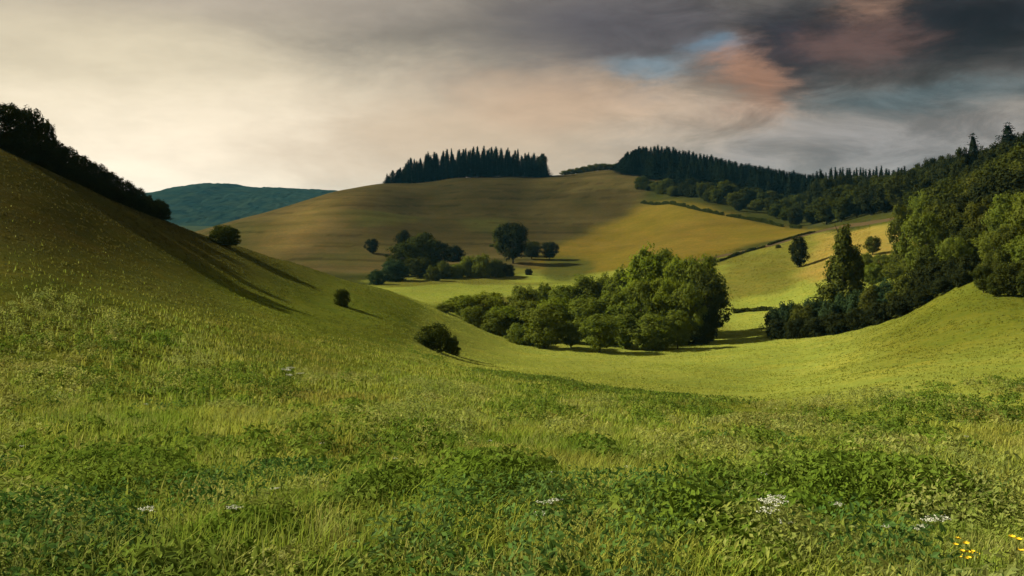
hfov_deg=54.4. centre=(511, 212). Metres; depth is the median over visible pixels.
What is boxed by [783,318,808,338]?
hedge bush
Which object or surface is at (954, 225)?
forest edge tree
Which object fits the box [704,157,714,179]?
spruce tree
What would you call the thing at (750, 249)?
hedgerow
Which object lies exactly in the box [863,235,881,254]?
lone tree
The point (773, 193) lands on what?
fringe tree
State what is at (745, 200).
fringe tree
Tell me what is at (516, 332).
copse bush
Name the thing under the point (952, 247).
forest edge tree
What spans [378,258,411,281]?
hillfoot tree
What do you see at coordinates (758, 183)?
spruce tree
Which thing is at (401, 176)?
spruce tree
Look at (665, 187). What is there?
fringe tree
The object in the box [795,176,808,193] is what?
spruce tree
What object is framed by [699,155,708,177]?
spruce tree
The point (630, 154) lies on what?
spruce tree
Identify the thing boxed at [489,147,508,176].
spruce tree
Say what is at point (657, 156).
spruce tree
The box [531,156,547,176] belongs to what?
spruce tree
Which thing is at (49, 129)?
ridge tree
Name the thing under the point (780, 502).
white wildflower
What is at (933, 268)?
hedge bush
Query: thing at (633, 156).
spruce tree
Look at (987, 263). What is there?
forest edge tree
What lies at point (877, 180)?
forest tree
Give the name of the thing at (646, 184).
fringe tree
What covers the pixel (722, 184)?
fringe tree
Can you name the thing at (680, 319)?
copse tree
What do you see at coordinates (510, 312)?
copse tree
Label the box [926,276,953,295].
hedge bush
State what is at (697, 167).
spruce tree
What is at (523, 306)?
copse tree
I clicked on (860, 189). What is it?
forest tree
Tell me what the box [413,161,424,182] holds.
spruce tree
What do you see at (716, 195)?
fringe tree
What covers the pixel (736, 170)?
spruce tree
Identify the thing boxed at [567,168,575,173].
skyline bush
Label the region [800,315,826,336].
hedge bush
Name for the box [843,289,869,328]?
hedge bush
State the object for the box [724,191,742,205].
fringe tree
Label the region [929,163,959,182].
forest tree
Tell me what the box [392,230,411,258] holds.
hillfoot tree
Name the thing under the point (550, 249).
hillfoot tree
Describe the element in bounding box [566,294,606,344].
copse tree
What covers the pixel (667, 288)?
copse tree
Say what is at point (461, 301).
copse tree
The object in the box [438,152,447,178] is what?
spruce tree
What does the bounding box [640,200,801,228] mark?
hedgerow
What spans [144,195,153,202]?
ridge tree
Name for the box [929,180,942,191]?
forest tree
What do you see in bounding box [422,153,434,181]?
spruce tree
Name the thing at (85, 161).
ridge tree
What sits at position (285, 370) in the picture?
white wildflower
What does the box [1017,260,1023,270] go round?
forest edge tree
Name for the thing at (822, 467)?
meadow herbs
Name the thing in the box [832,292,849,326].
hedge bush
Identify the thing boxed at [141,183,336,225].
wooded hill
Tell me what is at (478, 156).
spruce tree
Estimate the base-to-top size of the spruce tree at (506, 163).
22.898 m
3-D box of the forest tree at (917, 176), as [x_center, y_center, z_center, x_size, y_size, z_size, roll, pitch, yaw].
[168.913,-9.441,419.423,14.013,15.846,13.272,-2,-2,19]
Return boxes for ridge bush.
[146,203,162,216]
[153,206,170,219]
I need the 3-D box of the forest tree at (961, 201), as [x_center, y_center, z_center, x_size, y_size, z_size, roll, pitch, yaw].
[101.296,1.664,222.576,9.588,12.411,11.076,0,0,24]
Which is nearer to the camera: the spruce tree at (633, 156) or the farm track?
the farm track
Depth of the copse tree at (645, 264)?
211.86 m
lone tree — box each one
[788,235,812,266]
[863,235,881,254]
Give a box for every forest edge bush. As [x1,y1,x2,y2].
[968,265,993,292]
[985,273,1007,296]
[994,261,1022,296]
[1009,269,1023,296]
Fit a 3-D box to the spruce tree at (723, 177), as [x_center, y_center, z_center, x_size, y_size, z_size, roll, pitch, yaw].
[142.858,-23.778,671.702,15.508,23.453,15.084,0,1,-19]
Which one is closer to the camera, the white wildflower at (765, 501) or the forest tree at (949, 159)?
the white wildflower at (765, 501)
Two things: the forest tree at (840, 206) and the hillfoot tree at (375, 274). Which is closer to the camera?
the hillfoot tree at (375, 274)
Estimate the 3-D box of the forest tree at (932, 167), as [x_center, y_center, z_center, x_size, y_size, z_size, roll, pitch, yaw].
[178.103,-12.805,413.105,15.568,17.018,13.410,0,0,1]
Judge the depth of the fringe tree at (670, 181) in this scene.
684.25 m
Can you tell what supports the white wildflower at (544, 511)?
on the ground at (594, 222)
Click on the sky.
(338, 95)
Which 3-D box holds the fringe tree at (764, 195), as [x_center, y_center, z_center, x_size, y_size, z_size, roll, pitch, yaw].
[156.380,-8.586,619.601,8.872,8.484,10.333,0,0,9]
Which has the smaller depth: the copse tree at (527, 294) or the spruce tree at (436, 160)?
the copse tree at (527, 294)
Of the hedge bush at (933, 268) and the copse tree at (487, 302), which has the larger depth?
the copse tree at (487, 302)
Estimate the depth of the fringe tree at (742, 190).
626.69 m
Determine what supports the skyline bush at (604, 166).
on the ground at (594, 222)
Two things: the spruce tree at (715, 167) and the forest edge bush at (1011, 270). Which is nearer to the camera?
the forest edge bush at (1011, 270)
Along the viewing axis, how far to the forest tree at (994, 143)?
320.72 m
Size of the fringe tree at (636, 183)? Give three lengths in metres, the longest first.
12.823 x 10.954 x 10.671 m
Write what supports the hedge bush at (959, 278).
on the ground at (594, 222)
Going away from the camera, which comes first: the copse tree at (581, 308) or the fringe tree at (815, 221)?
the copse tree at (581, 308)
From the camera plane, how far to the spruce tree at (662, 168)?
736.11 m
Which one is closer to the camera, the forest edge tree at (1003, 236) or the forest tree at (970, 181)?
the forest edge tree at (1003, 236)
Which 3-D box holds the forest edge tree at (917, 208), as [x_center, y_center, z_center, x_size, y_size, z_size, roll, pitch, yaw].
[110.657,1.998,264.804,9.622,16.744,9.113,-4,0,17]
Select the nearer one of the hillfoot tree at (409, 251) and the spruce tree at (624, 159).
the hillfoot tree at (409, 251)
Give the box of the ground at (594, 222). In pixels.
[0,150,1023,575]
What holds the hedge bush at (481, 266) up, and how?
on the ground at (594, 222)
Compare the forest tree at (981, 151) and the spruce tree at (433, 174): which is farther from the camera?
the spruce tree at (433, 174)
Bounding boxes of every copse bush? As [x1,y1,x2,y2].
[434,303,456,312]
[460,305,485,326]
[480,310,513,335]
[503,322,533,345]
[684,319,715,344]
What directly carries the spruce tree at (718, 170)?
on the ground at (594, 222)
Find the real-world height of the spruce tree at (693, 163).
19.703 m
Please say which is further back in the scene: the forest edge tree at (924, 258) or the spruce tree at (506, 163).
the spruce tree at (506, 163)
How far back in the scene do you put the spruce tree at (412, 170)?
802.71 m
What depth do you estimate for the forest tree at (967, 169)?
309.87 m
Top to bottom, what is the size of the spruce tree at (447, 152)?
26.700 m
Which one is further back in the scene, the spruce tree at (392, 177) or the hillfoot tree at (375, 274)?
the spruce tree at (392, 177)
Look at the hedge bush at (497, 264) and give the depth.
410.11 m
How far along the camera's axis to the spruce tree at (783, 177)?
696.69 m
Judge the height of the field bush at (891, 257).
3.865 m
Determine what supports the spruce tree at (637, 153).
on the ground at (594, 222)
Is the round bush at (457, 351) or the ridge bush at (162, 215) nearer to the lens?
the round bush at (457, 351)
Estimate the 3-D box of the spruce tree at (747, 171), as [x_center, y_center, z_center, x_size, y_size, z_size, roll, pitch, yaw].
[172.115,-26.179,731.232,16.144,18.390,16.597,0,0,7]
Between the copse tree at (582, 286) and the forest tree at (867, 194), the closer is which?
the copse tree at (582, 286)
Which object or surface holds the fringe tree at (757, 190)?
on the ground at (594, 222)
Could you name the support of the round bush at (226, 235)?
on the ground at (594, 222)
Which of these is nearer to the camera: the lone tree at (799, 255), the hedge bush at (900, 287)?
the hedge bush at (900, 287)
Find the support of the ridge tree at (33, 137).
on the ground at (594, 222)
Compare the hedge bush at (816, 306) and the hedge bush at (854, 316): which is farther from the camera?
the hedge bush at (816, 306)
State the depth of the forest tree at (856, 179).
547.18 m
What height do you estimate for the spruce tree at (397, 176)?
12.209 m
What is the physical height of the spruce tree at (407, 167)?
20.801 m
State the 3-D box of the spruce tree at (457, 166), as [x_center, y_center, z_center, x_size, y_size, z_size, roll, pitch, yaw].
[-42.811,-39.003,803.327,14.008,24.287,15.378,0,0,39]
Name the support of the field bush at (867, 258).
on the ground at (594, 222)
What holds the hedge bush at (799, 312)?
on the ground at (594, 222)
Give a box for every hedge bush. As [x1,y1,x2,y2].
[423,265,440,280]
[434,260,452,278]
[449,263,464,278]
[459,254,474,277]
[470,253,492,277]
[488,258,505,277]
[503,263,515,276]
[525,268,532,274]
[759,306,783,336]
[766,318,788,338]
[771,300,796,335]
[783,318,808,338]
[788,303,814,337]
[800,297,822,318]
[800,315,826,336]
[815,300,842,333]
[822,311,849,335]
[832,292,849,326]
[838,307,873,329]
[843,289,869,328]
[857,283,887,320]
[860,299,894,324]
[873,276,898,312]
[883,271,917,302]
[885,292,915,316]
[902,265,931,289]
[903,284,938,307]
[919,258,948,289]
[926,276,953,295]
[933,255,970,285]
[948,269,975,286]
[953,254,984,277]
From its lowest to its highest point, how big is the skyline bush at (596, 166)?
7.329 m
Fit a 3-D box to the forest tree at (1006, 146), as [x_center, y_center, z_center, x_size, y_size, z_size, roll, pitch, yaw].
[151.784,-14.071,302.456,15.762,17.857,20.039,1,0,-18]
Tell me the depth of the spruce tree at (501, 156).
815.46 m
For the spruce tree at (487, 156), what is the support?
on the ground at (594, 222)
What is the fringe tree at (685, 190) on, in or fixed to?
on the ground at (594, 222)
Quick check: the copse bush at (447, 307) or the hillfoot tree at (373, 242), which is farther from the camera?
the hillfoot tree at (373, 242)
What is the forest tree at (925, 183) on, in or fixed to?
on the ground at (594, 222)
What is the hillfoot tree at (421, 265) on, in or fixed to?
on the ground at (594, 222)
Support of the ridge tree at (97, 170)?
on the ground at (594, 222)
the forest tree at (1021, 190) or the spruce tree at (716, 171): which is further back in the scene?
the spruce tree at (716, 171)
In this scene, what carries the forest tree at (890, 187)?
on the ground at (594, 222)
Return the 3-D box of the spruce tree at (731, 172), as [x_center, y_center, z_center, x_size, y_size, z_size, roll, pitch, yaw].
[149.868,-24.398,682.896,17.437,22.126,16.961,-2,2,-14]
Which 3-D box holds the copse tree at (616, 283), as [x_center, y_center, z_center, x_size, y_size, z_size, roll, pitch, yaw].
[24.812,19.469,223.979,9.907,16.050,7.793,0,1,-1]
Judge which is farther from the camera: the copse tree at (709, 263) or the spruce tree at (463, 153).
the spruce tree at (463, 153)
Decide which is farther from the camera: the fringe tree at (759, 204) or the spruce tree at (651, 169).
the spruce tree at (651, 169)
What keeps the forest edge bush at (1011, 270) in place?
on the ground at (594, 222)
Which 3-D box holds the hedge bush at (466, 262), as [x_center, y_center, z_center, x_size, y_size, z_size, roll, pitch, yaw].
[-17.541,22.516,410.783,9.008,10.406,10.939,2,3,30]
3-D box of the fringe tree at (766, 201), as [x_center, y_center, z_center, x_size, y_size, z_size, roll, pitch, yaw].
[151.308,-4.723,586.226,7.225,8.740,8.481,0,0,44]
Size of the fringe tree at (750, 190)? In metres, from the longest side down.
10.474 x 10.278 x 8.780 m
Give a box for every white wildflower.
[137,506,157,540]
[226,505,242,530]
[279,368,290,395]
[536,500,553,529]
[548,498,562,527]
[755,505,779,534]
[757,498,778,530]
[767,494,785,529]
[767,498,788,524]
[920,515,938,560]
[928,514,950,568]
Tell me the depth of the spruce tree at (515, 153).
815.27 m
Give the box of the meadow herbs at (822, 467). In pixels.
[0,311,1023,575]
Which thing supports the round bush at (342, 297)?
on the ground at (594, 222)
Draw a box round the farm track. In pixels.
[701,217,893,259]
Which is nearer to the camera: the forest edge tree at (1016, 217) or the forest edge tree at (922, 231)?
the forest edge tree at (1016, 217)
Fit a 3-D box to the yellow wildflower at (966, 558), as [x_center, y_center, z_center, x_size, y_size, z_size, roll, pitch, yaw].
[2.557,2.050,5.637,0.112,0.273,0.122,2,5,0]
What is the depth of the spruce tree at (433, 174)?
806.87 m
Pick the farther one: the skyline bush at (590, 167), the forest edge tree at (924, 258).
the skyline bush at (590, 167)
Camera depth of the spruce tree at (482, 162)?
803.44 m
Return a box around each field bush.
[860,252,874,265]
[864,263,884,283]
[870,253,890,268]
[881,262,903,278]
[886,252,893,262]
[895,256,912,271]
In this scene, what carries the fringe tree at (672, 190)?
on the ground at (594, 222)
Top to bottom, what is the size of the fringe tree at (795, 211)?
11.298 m
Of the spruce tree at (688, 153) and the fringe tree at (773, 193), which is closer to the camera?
the fringe tree at (773, 193)
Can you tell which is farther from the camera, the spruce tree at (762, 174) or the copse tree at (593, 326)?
the spruce tree at (762, 174)
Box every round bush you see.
[205,224,241,246]
[333,288,350,307]
[413,323,456,352]
[443,334,461,355]
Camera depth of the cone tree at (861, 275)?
196.91 m
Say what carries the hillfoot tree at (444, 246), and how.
on the ground at (594, 222)
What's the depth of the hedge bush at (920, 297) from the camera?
162.04 m
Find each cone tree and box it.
[811,223,865,303]
[840,244,866,292]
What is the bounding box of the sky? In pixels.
[0,0,1023,192]
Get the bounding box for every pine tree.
[967,133,981,159]
[984,122,1019,159]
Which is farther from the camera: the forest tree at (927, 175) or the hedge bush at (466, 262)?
the hedge bush at (466, 262)
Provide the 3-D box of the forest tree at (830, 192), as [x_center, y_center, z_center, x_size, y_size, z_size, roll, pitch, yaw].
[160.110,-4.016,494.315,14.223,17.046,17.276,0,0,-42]
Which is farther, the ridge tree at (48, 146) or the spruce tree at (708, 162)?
the spruce tree at (708, 162)
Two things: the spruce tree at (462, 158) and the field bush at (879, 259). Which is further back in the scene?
the spruce tree at (462, 158)
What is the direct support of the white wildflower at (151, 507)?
on the ground at (594, 222)
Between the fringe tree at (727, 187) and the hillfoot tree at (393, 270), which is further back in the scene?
the fringe tree at (727, 187)
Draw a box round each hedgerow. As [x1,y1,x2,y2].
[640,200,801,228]
[715,231,815,262]
[731,306,770,313]
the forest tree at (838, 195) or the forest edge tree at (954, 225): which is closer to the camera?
the forest edge tree at (954, 225)
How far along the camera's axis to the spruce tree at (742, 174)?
729.21 m
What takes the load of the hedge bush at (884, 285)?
on the ground at (594, 222)
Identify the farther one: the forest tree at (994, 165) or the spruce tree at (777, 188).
the spruce tree at (777, 188)
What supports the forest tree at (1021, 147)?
on the ground at (594, 222)
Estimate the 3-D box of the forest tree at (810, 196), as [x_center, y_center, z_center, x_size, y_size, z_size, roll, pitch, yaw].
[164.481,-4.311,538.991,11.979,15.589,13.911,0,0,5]
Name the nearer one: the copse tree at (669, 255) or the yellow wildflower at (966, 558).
the yellow wildflower at (966, 558)
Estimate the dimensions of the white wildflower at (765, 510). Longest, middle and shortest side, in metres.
0.408 x 0.177 x 0.158 m
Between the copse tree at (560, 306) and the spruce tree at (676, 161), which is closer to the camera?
the copse tree at (560, 306)
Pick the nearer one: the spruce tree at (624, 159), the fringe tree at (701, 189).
the fringe tree at (701, 189)
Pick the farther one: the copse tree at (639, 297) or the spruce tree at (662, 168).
the spruce tree at (662, 168)
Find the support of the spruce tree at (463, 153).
on the ground at (594, 222)
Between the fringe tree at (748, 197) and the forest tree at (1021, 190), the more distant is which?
the fringe tree at (748, 197)
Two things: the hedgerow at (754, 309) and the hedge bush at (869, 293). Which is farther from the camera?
the hedgerow at (754, 309)
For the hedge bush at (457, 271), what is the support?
on the ground at (594, 222)
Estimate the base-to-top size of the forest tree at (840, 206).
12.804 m
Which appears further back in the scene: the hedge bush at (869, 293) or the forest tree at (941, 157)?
the forest tree at (941, 157)
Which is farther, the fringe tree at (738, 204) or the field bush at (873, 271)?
the fringe tree at (738, 204)
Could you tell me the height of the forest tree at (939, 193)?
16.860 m
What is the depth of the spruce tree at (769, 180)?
693.67 m
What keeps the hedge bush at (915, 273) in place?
on the ground at (594, 222)
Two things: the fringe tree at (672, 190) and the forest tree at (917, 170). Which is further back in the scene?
the fringe tree at (672, 190)
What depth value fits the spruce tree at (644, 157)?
771.06 m
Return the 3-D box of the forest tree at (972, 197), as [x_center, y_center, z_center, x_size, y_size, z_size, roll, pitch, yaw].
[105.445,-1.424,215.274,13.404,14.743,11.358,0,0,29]
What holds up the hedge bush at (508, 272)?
on the ground at (594, 222)
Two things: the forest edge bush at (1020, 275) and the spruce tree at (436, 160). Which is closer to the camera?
the forest edge bush at (1020, 275)
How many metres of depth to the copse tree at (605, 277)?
231.16 m
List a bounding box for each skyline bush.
[559,170,569,174]
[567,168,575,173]
[579,166,588,172]
[587,164,594,171]
[592,163,601,170]
[600,163,607,169]
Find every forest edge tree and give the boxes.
[885,202,918,268]
[895,211,949,268]
[907,189,932,244]
[910,243,947,269]
[922,199,960,244]
[934,236,973,260]
[942,212,981,241]
[954,226,988,257]
[961,197,996,232]
[971,229,1005,263]
[974,260,1001,271]
[981,193,1023,230]
[987,223,1023,263]
[1000,191,1023,233]
[1002,235,1023,262]
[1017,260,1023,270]
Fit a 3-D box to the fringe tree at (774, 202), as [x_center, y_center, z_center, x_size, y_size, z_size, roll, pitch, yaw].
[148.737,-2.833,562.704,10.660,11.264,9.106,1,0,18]
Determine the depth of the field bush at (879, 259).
257.14 m
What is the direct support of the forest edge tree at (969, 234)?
on the ground at (594, 222)
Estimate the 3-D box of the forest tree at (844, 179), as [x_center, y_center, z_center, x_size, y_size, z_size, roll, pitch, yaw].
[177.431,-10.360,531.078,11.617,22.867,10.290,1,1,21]
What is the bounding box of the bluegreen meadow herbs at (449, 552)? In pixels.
[0,391,1022,575]
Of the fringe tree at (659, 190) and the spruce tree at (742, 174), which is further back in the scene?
the spruce tree at (742, 174)
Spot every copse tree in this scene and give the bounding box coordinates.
[443,295,478,314]
[472,291,512,316]
[490,305,520,330]
[506,284,540,320]
[512,300,551,335]
[516,302,568,348]
[537,281,553,303]
[537,296,572,328]
[548,283,581,308]
[558,320,582,347]
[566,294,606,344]
[571,274,607,317]
[575,313,621,352]
[594,291,637,344]
[595,271,620,299]
[601,263,630,304]
[606,299,649,348]
[617,241,666,308]
[620,277,662,342]
[627,312,677,350]
[644,277,685,338]
[656,245,681,272]
[660,254,697,317]
[666,308,691,348]
[667,281,708,344]
[676,251,728,337]
[690,271,734,340]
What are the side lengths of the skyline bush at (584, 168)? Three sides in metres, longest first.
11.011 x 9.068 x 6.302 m
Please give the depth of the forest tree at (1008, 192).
193.36 m
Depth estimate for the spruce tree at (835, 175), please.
587.77 m
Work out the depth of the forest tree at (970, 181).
236.55 m
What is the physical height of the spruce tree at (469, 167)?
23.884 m
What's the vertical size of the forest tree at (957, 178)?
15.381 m
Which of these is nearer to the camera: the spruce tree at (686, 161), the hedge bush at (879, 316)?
the hedge bush at (879, 316)
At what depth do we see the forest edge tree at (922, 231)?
210.16 m
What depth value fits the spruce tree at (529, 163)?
805.63 m
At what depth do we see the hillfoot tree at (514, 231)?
465.85 m
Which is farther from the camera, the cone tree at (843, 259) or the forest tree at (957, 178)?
the forest tree at (957, 178)
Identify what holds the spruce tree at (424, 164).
on the ground at (594, 222)
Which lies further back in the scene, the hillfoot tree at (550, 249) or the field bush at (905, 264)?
the hillfoot tree at (550, 249)
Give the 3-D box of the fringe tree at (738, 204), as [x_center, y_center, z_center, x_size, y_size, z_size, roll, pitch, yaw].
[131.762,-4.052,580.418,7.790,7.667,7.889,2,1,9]
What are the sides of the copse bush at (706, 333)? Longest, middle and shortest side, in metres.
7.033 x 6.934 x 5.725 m
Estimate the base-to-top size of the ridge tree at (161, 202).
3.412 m
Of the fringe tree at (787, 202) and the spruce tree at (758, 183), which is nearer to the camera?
the fringe tree at (787, 202)
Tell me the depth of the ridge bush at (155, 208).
143.22 m
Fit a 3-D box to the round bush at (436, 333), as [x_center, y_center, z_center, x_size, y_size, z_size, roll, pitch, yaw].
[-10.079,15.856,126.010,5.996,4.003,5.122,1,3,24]
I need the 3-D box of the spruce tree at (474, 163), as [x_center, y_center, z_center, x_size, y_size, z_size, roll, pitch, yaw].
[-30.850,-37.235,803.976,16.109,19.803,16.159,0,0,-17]
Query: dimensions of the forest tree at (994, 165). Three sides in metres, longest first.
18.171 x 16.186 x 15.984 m
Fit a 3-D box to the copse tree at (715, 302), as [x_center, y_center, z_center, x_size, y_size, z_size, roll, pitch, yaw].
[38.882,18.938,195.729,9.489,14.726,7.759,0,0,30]
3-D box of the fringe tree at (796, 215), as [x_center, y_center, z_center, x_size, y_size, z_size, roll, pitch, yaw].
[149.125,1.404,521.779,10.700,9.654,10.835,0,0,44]
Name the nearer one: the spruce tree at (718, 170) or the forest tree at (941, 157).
the forest tree at (941, 157)
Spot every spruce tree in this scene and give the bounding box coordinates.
[384,170,398,183]
[394,170,400,182]
[399,166,412,183]
[401,160,411,182]
[402,158,422,182]
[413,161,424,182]
[418,159,423,173]
[419,154,431,181]
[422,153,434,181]
[428,152,440,179]
[430,155,443,180]
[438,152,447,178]
[439,155,454,177]
[441,149,454,177]
[449,150,455,177]
[450,149,465,177]
[457,154,466,176]
[462,149,466,169]
[464,149,474,177]
[464,154,480,176]
[471,146,476,159]
[475,147,482,176]
[475,150,489,176]
[480,151,492,176]
[487,148,499,175]
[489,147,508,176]
[497,150,515,175]
[497,151,505,167]
[506,154,520,175]
[512,150,521,169]
[514,155,522,175]
[519,153,532,176]
[523,153,533,176]
[529,158,535,176]
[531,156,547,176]
[539,164,553,176]
[613,154,628,172]
[615,152,641,173]
[621,150,643,174]
[635,149,645,170]
[638,147,647,172]
[638,150,656,176]
[643,154,660,177]
[644,154,663,179]
[653,149,660,173]
[654,152,668,178]
[658,149,672,176]
[674,153,680,167]
[681,156,693,181]
[687,150,690,161]
[691,157,706,181]
[692,159,705,182]
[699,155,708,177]
[702,156,711,179]
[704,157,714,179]
[705,158,718,182]
[710,159,727,184]
[712,160,722,186]
[716,160,731,185]
[727,161,743,188]
[733,162,739,183]
[736,164,746,186]
[739,164,749,186]
[742,165,754,188]
[746,166,763,188]
[752,168,765,191]
[760,167,765,187]
[763,168,775,191]
[770,170,784,195]
[779,171,786,193]
[783,172,798,197]
[793,173,800,194]
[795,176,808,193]
[802,174,809,190]
[833,167,836,179]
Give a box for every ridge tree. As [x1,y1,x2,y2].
[0,102,30,151]
[14,105,45,151]
[40,116,56,150]
[41,137,69,160]
[54,145,80,168]
[68,155,95,175]
[86,161,109,179]
[99,171,123,185]
[111,179,136,195]
[128,187,147,207]
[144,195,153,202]
[150,198,173,220]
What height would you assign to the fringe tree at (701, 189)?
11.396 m
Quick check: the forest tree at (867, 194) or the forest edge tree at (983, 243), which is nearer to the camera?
the forest edge tree at (983, 243)
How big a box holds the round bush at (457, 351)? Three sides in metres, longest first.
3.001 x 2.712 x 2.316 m
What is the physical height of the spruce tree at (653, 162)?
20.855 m
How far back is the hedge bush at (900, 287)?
171.43 m
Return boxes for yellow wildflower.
[950,537,974,574]
[959,550,973,575]
[960,549,977,575]
[1007,535,1023,575]
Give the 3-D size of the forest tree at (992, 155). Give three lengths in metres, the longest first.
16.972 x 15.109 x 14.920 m
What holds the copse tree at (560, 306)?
on the ground at (594, 222)
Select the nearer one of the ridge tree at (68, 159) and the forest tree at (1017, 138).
the ridge tree at (68, 159)
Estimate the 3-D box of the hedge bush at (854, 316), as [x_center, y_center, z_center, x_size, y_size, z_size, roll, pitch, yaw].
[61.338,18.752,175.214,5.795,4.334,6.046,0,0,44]
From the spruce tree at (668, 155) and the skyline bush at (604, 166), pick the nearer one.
the spruce tree at (668, 155)
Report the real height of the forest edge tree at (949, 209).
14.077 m
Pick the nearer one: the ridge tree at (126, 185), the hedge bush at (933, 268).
the ridge tree at (126, 185)
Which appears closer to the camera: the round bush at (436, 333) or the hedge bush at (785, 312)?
the round bush at (436, 333)
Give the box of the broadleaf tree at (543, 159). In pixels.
[537,153,547,175]
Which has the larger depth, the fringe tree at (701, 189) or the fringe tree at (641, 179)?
the fringe tree at (641, 179)
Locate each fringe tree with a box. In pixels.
[633,175,645,188]
[637,177,647,189]
[642,181,651,190]
[648,182,656,190]
[655,183,666,193]
[658,180,667,185]
[662,184,670,193]
[663,178,673,184]
[668,186,678,195]
[678,183,688,195]
[683,187,690,196]
[686,183,698,197]
[696,184,710,198]
[702,192,710,201]
[708,188,722,203]
[717,180,728,187]
[721,184,733,199]
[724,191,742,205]
[725,184,738,193]
[732,199,743,210]
[737,198,748,208]
[739,188,752,193]
[742,193,753,202]
[743,187,755,200]
[750,199,765,211]
[754,188,763,199]
[756,192,768,198]
[763,197,774,207]
[766,199,780,215]
[767,190,777,196]
[767,204,783,218]
[776,198,792,207]
[778,206,791,220]
[786,206,803,224]
[788,206,804,220]
[790,193,801,206]
[790,194,804,206]
[801,205,822,222]
[810,214,823,223]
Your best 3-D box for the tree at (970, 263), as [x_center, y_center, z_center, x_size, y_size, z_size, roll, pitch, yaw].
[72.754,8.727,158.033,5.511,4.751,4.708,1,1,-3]
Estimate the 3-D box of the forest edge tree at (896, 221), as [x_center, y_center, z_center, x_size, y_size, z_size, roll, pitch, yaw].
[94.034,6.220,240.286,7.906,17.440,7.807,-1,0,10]
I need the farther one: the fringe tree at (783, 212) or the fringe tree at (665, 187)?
the fringe tree at (665, 187)
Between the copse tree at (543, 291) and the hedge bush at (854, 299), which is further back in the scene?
the copse tree at (543, 291)
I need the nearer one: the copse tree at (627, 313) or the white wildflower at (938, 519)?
the white wildflower at (938, 519)
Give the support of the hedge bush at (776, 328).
on the ground at (594, 222)
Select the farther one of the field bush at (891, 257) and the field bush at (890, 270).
the field bush at (891, 257)
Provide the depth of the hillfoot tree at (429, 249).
429.93 m
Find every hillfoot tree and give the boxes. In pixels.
[363,238,379,252]
[366,269,386,284]
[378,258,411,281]
[383,242,424,275]
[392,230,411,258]
[403,256,433,277]
[405,232,442,270]
[423,240,450,265]
[442,244,467,261]
[491,224,508,254]
[492,221,528,262]
[523,241,541,258]
[540,241,559,259]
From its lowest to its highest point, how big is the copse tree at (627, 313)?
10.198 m
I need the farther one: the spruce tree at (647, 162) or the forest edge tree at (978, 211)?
the spruce tree at (647, 162)
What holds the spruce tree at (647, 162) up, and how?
on the ground at (594, 222)
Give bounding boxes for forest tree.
[804,191,821,208]
[811,195,837,224]
[816,187,842,215]
[821,174,834,195]
[826,184,845,193]
[827,196,850,221]
[832,193,851,219]
[835,172,852,186]
[840,184,861,195]
[842,190,864,217]
[852,175,863,185]
[855,187,868,213]
[856,185,881,214]
[866,181,892,213]
[869,175,888,185]
[883,174,915,209]
[889,169,917,206]
[902,188,929,209]
[904,172,921,188]
[909,178,940,191]
[912,165,928,174]
[918,161,949,176]
[919,171,933,187]
[921,179,968,233]
[922,157,936,165]
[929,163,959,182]
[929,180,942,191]
[938,153,950,159]
[939,172,952,185]
[940,153,955,165]
[943,193,974,216]
[946,169,974,186]
[949,147,977,180]
[954,177,980,198]
[956,163,984,175]
[962,168,983,181]
[965,173,1012,201]
[970,164,1023,204]
[973,149,1023,177]
[974,149,1015,169]
[977,143,993,159]
[986,140,999,152]
[990,137,1021,152]
[996,189,1023,224]
[1000,159,1023,177]
[1005,188,1023,222]
[1007,133,1023,141]
[1008,141,1023,154]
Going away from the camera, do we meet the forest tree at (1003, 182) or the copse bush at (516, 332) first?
the copse bush at (516, 332)
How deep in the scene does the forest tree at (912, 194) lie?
333.88 m
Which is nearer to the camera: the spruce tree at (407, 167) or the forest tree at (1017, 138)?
the forest tree at (1017, 138)
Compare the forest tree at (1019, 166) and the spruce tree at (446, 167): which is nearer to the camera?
the forest tree at (1019, 166)
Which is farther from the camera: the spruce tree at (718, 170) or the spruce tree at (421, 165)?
the spruce tree at (421, 165)
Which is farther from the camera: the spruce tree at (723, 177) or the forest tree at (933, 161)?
the spruce tree at (723, 177)
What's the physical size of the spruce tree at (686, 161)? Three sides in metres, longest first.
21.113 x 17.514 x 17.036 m
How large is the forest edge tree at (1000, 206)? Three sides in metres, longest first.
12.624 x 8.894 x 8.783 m
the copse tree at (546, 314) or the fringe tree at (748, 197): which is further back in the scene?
the fringe tree at (748, 197)
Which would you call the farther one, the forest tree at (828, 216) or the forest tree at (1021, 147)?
the forest tree at (828, 216)
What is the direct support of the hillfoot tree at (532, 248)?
on the ground at (594, 222)
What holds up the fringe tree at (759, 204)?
on the ground at (594, 222)
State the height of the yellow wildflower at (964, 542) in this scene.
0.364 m
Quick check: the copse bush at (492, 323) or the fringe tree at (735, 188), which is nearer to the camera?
the copse bush at (492, 323)
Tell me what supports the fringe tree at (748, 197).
on the ground at (594, 222)
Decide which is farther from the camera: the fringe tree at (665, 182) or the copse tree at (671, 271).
the fringe tree at (665, 182)
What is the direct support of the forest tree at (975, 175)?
on the ground at (594, 222)
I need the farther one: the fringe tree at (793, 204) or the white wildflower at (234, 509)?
the fringe tree at (793, 204)
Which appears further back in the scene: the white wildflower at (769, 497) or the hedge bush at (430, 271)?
the hedge bush at (430, 271)
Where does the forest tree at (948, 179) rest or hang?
on the ground at (594, 222)
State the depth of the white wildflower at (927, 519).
6.39 m

